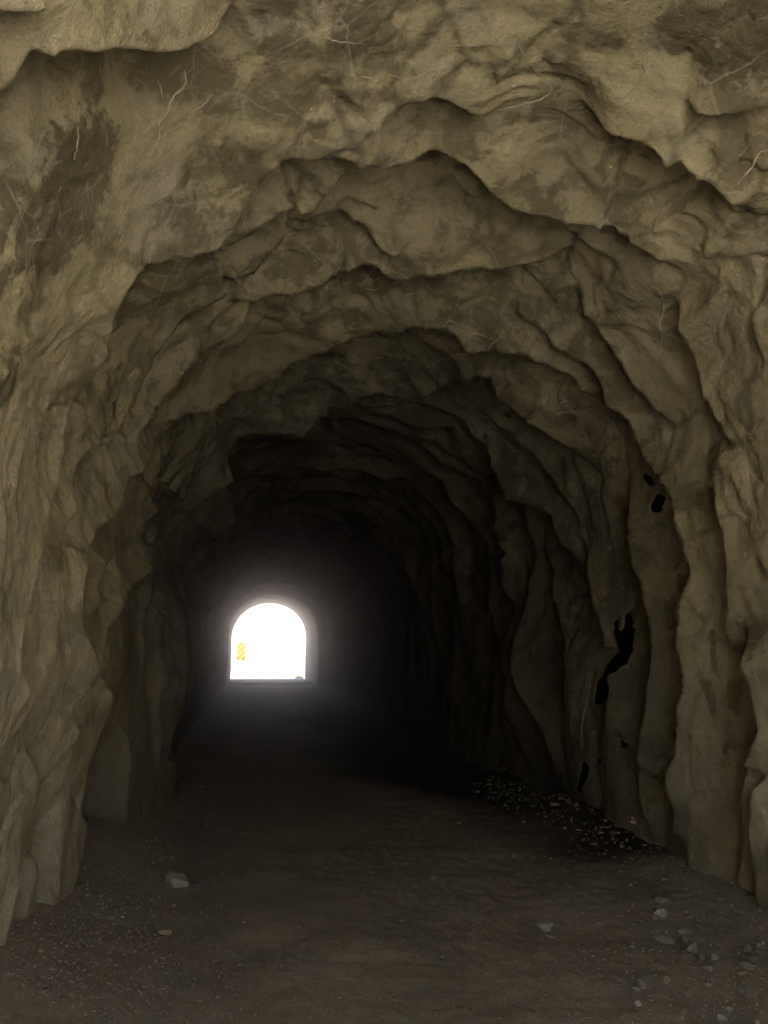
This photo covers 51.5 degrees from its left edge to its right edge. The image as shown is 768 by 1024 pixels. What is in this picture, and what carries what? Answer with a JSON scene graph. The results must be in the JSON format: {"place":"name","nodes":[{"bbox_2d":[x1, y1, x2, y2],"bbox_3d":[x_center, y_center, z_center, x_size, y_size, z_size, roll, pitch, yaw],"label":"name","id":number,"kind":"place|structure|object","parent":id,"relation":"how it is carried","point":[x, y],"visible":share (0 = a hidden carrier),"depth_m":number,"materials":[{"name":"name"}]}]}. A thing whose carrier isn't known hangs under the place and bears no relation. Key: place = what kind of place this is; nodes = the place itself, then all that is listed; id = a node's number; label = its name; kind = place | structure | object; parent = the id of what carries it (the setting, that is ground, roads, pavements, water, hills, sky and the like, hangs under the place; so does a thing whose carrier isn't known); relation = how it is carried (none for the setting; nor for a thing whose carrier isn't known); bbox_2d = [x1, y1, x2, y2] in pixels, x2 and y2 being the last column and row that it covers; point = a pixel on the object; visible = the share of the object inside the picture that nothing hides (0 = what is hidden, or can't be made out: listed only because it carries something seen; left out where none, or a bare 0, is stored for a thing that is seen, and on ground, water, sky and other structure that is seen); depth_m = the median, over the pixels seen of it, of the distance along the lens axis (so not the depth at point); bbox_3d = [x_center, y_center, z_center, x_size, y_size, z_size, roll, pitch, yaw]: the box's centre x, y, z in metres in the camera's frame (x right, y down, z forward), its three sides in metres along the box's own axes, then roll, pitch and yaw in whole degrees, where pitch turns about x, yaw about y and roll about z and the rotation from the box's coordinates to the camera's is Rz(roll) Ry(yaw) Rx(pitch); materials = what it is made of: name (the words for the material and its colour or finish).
{"place":"outdoors","nodes":[
{"label":"outdoors","id":0,"kind":"place"},
{"bbox_2d":[231,655,304,669],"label":"hills","id":1,"kind":"structure","parent":0,"point":[295,662],"depth_m":74.40,"materials":[{"name":"white"}]},
{"bbox_2d":[231,604,305,656],"label":"sky","id":2,"kind":"structure","parent":0,"point":[266,629],"materials":[{"name":"white"}]},
{"bbox_2d":[0,667,767,1023],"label":"path","id":3,"kind":"structure","parent":0,"point":[296,767],"depth_m":5.02,"materials":[{"name":"brown soil"}]},
{"bbox_2d":[157,925,171,934],"bbox_3d":[-1.263,2.387,4.537,0.116,0.041,0.066,1,-4,29],"label":"stone","id":4,"kind":"object","parent":3,"relation":"on","point":[163,929],"visible":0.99,"depth_m":4.53,"materials":[{"name":"grey stone"}]},
{"bbox_2d":[164,871,188,887],"bbox_3d":[-1.404,2.501,5.406,0.183,0.093,0.123,6,-7,14],"label":"stone","id":5,"kind":"object","parent":3,"relation":"on","point":[176,879],"visible":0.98,"depth_m":5.37,"materials":[{"name":"grey stone"}]},
{"bbox_2d":[191,882,200,889],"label":"stone","id":6,"kind":"object","parent":3,"relation":"on","point":[196,886],"visible":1,"depth_m":5.31,"materials":[{"name":"grey stone"}]},
{"bbox_2d":[236,642,245,678],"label":"hazard marker","id":7,"kind":"object","parent":3,"relation":"on","point":[241,651],"visible":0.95,"depth_m":41.90,"materials":[{"name":"yellow metal"}]},
{"bbox_2d":[534,920,553,931],"bbox_3d":[0.947,2.440,4.687,0.130,0.069,0.087,1,-10,-6],"label":"stone","id":8,"kind":"object","parent":3,"relation":"on","point":[545,925],"visible":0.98,"depth_m":4.66,"materials":[{"name":"grey stone"}]},
{"bbox_2d":[542,933,554,937],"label":"stone","id":9,"kind":"object","parent":3,"relation":"on","point":[548,935],"visible":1,"depth_m":4.55,"materials":[{"name":"stone"}]},
{"bbox_2d":[631,986,640,991],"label":"rubble stone","id":10,"kind":"object","parent":3,"relation":"on","point":[635,988],"visible":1,"depth_m":3.75,"materials":[{"name":"stone"}]},
{"bbox_2d":[634,999,641,1005],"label":"stone","id":11,"kind":"object","parent":3,"relation":"on","point":[637,1002],"visible":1,"depth_m":3.58,"materials":[{"name":"grey stone"}]},
{"bbox_2d":[636,979,645,985],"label":"rubble stone","id":12,"kind":"object","parent":3,"relation":"on","point":[640,981],"visible":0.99,"depth_m":3.82,"materials":[{"name":"grey stone"}]},
{"bbox_2d":[651,914,658,920],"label":"rubble stone","id":13,"kind":"object","parent":3,"relation":"on","point":[654,917],"visible":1,"depth_m":4.74,"materials":[{"name":"stone"}]},
{"bbox_2d":[653,908,666,917],"bbox_3d":[1.648,2.414,4.790,0.100,0.058,0.063,4,-11,-24],"label":"stone","id":14,"kind":"object","parent":3,"relation":"on","point":[660,912],"visible":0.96,"depth_m":4.77,"materials":[{"name":"grey stone"}]},
{"bbox_2d":[654,895,669,902],"bbox_3d":[1.748,2.436,5.007,0.097,0.052,0.074,-9,-20,16],"label":"stone","id":15,"kind":"object","parent":3,"relation":"on","point":[660,898],"visible":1,"depth_m":4.99,"materials":[{"name":"grey stone"}]},
{"bbox_2d":[653,933,674,943],"bbox_3d":[1.548,2.360,4.393,0.109,0.055,0.072,-7,-12,36],"label":"stone","id":16,"kind":"object","parent":3,"relation":"on","point":[663,938],"visible":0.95,"depth_m":4.38,"materials":[{"name":"grey stone"}]},
{"bbox_2d":[661,976,669,983],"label":"rubble stone","id":17,"kind":"object","parent":3,"relation":"on","point":[665,979],"visible":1,"depth_m":3.86,"materials":[{"name":"stone"}]},
{"bbox_2d":[675,927,687,933],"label":"rubble stone","id":18,"kind":"object","parent":3,"relation":"on","point":[683,930],"visible":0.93,"depth_m":4.49,"materials":[{"name":"grey stone"}]},
{"bbox_2d":[680,935,687,941],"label":"rubble stone","id":19,"kind":"object","parent":3,"relation":"on","point":[683,938],"visible":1,"depth_m":4.37,"materials":[{"name":"grey stone"}]},
{"bbox_2d":[681,988,689,993],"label":"rubble stone","id":20,"kind":"object","parent":3,"relation":"on","point":[685,990],"visible":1,"depth_m":3.75,"materials":[{"name":"grey stone"}]},
{"bbox_2d":[681,944,697,953],"bbox_3d":[1.621,2.323,4.224,0.092,0.051,0.058,-1,-16,-14],"label":"stone","id":21,"kind":"object","parent":3,"relation":"on","point":[692,949],"visible":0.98,"depth_m":4.21,"materials":[{"name":"grey stone"}]},
{"bbox_2d":[698,952,704,959],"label":"rubble stone","id":22,"kind":"object","parent":3,"relation":"on","point":[701,955],"visible":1,"depth_m":4.14,"materials":[{"name":"grey stone"}]},
{"bbox_2d":[702,963,713,970],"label":"rubble stone","id":23,"kind":"object","parent":3,"relation":"on","point":[706,965],"visible":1,"depth_m":3.99,"materials":[{"name":"grey stone"}]},
{"bbox_2d":[703,981,712,986],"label":"rubble stone","id":24,"kind":"object","parent":3,"relation":"on","point":[709,983],"visible":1,"depth_m":3.82,"materials":[{"name":"stone"}]},
{"bbox_2d":[709,951,718,959],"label":"stone","id":25,"kind":"object","parent":3,"relation":"on","point":[714,955],"visible":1,"depth_m":4.10,"materials":[{"name":"grey stone"}]},
{"bbox_2d":[716,1013,725,1020],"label":"stone","id":26,"kind":"object","parent":3,"relation":"on","point":[721,1016],"visible":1,"depth_m":3.50,"materials":[{"name":"grey stone"}]},
{"bbox_2d":[737,986,746,993],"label":"rubble stone","id":27,"kind":"object","parent":3,"relation":"on","point":[742,989],"visible":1,"depth_m":3.75,"materials":[{"name":"grey stone"}]},
{"bbox_2d":[736,970,747,974],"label":"rubble stone","id":28,"kind":"object","parent":3,"relation":"on","point":[741,972],"visible":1,"depth_m":3.93,"materials":[{"name":"brown stone"}]},
{"bbox_2d":[742,944,750,951],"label":"rubble stone","id":29,"kind":"object","parent":3,"relation":"on","point":[747,948],"visible":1,"depth_m":4.20,"materials":[{"name":"grey stone"}]},
{"bbox_2d":[738,959,755,969],"bbox_3d":[1.821,2.272,3.996,0.071,0.043,0.077,3,-10,-15],"label":"stone","id":30,"kind":"object","parent":3,"relation":"on","point":[746,964],"visible":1,"depth_m":3.98,"materials":[{"name":"grey stone"}]},
{"bbox_2d":[749,954,757,959],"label":"rubble stone","id":31,"kind":"object","parent":3,"relation":"on","point":[753,956],"visible":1,"depth_m":4.07,"materials":[{"name":"stone"}]},
{"bbox_2d":[755,942,761,947],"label":"rubble stone","id":32,"kind":"object","parent":3,"relation":"on","point":[758,945],"visible":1,"depth_m":4.22,"materials":[{"name":"stone"}]},
{"bbox_2d":[757,906,762,912],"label":"rubble stone","id":33,"kind":"object","parent":3,"relation":"on","point":[759,909],"visible":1,"depth_m":4.63,"materials":[{"name":"grey stone"}]},
{"bbox_2d":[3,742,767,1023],"bbox_3d":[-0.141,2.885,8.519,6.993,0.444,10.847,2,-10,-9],"label":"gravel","id":34,"kind":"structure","parent":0,"point":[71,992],"depth_m":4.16,"materials":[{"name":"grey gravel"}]},
{"bbox_2d":[296,670,627,765],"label":"ground","id":35,"kind":"structure","parent":0,"point":[601,696],"depth_m":29.57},
{"bbox_2d":[228,678,311,684],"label":"concrete sill","id":36,"kind":"structure","parent":35,"relation":"on","point":[289,681],"depth_m":36.95,"materials":[{"name":"grey concrete"}]},
{"bbox_2d":[597,475,665,687],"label":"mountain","id":37,"kind":"structure","parent":0,"point":[625,639],"depth_m":35.42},
{"bbox_2d":[0,0,767,945],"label":"rock tunnel","id":38,"kind":"object","parent":37,"relation":"in","point":[402,358],"visible":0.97,"depth_m":5.27,"materials":[{"name":"stone"}]}
]}

